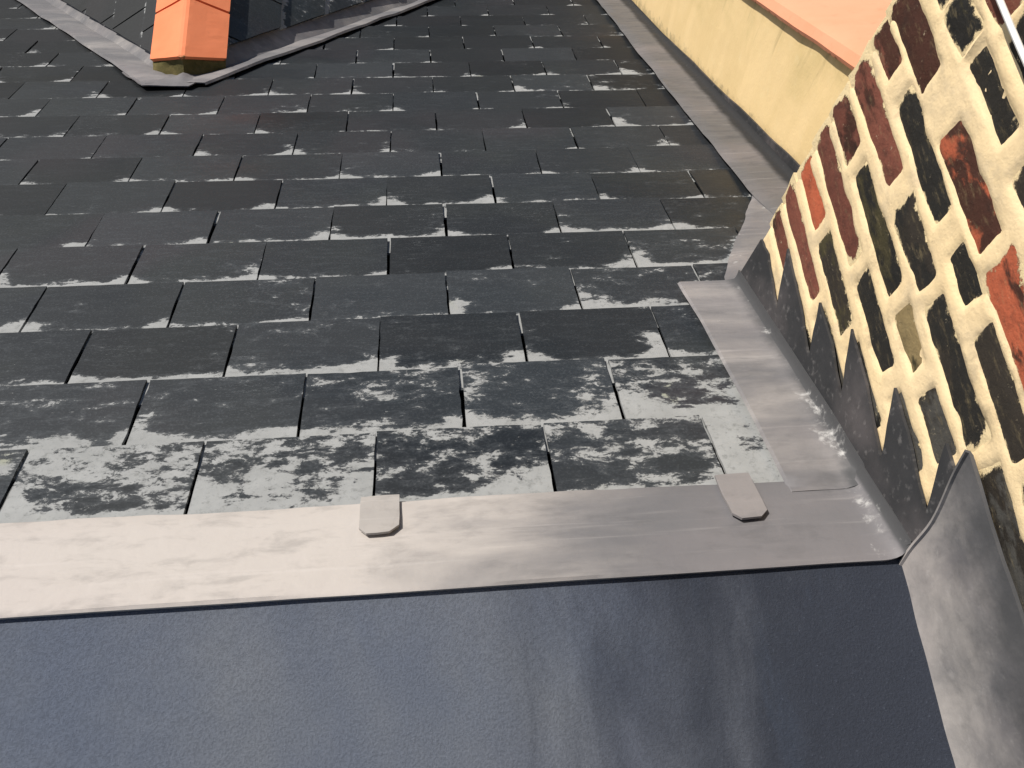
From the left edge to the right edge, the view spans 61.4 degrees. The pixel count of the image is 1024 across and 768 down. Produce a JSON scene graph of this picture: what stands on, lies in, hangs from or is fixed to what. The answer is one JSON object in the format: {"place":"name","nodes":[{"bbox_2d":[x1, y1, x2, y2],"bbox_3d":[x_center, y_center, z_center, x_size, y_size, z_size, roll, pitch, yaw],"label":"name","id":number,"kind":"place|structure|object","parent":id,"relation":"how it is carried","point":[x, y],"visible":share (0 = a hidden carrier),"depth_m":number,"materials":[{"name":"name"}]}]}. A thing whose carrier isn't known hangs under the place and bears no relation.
{"place":"outdoors","nodes":[
{"label":"outdoors","id":0,"kind":"place"},
{"bbox_2d":[0,0,897,558],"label":"slate roof","id":1,"kind":"structure","parent":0,"point":[444,248],"depth_m":1.85,"materials":[{"name":"black stone"}]},
{"bbox_2d":[17,0,169,82],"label":"valley lead","id":2,"kind":"object","parent":1,"relation":"on","point":[127,56],"visible":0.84,"depth_m":3.27,"materials":[{"name":"grey metal"}]},
{"bbox_2d":[122,72,201,86],"bbox_3d":[-1.149,-1.030,2.911,0.375,0.108,0.162,-3,66,-5],"label":"lead saddle","id":3,"kind":"object","parent":1,"relation":"on","point":[180,79],"visible":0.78,"depth_m":2.87,"materials":[{"name":"grey metal"}]},
{"bbox_2d":[62,0,371,74],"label":"cross roof","id":4,"kind":"structure","parent":1,"relation":"attached to","point":[192,37],"depth_m":3.08,"materials":[{"name":"stone"}]},
{"bbox_2d":[186,0,432,84],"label":"valley lead","id":5,"kind":"object","parent":1,"relation":"on","point":[251,52],"visible":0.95,"depth_m":3.32,"materials":[{"name":"grey metal"}]},
{"bbox_2d":[0,464,911,619],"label":"lead capping","id":6,"kind":"object","parent":1,"relation":"on","point":[379,545],"visible":1,"depth_m":1.20,"materials":[{"name":"grey metal"}]},
{"bbox_2d":[0,558,955,767],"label":"flat roof","id":7,"kind":"structure","parent":1,"relation":"on","point":[822,666],"depth_m":1.11,"materials":[{"name":"metal"}]},
{"bbox_2d":[899,449,1023,767],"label":"lead upstand","id":8,"kind":"object","parent":7,"relation":"on","point":[968,611],"visible":1,"depth_m":1.06,"materials":[{"name":"grey metal"}]},
{"bbox_2d":[724,195,773,279],"bbox_3d":[0.571,-0.350,2.017,0.280,0.253,0.430,-3,66,-5],"label":"lead gusset","id":9,"kind":"object","parent":1,"relation":"attached to","point":[754,230],"visible":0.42,"depth_m":2.00,"materials":[{"name":"grey metal"}]},
{"bbox_2d":[632,0,891,165],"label":"parapet wall","id":10,"kind":"structure","parent":1,"relation":"on","point":[778,72],"depth_m":2.37,"materials":[{"name":"paint"}]},
{"bbox_2d":[597,0,799,213],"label":"parapet flashing","id":11,"kind":"object","parent":10,"relation":"attached to","point":[760,161],"visible":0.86,"depth_m":2.67,"materials":[{"name":"grey metal"}]},
{"bbox_2d":[677,270,864,491],"bbox_3d":[0.443,-0.036,1.550,0.133,0.332,0.565,-3,66,-5],"label":"lead soaker","id":12,"kind":"object","parent":1,"relation":"on","point":[808,443],"visible":1,"depth_m":1.49,"materials":[{"name":"grey metal"}]},
{"bbox_2d":[764,0,1023,611],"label":"brick chimney","id":13,"kind":"object","parent":1,"relation":"on","point":[897,225],"visible":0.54,"depth_m":1.12,"materials":[{"name":"brick"}]},
{"bbox_2d":[741,239,954,541],"bbox_3d":[0.521,-0.023,1.444,0.009,0.541,0.675,-3,66,-5],"label":"stepped flashing","id":14,"kind":"object","parent":13,"relation":"attached to","point":[891,468],"visible":0.89,"depth_m":1.33,"materials":[{"name":"grey metal"}]},
{"bbox_2d":[996,0,1023,65],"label":"cable","id":15,"kind":"object","parent":13,"relation":"attached to","point":[1011,27],"visible":1,"depth_m":0.92,"materials":[{"name":"white plastic"}]}
]}

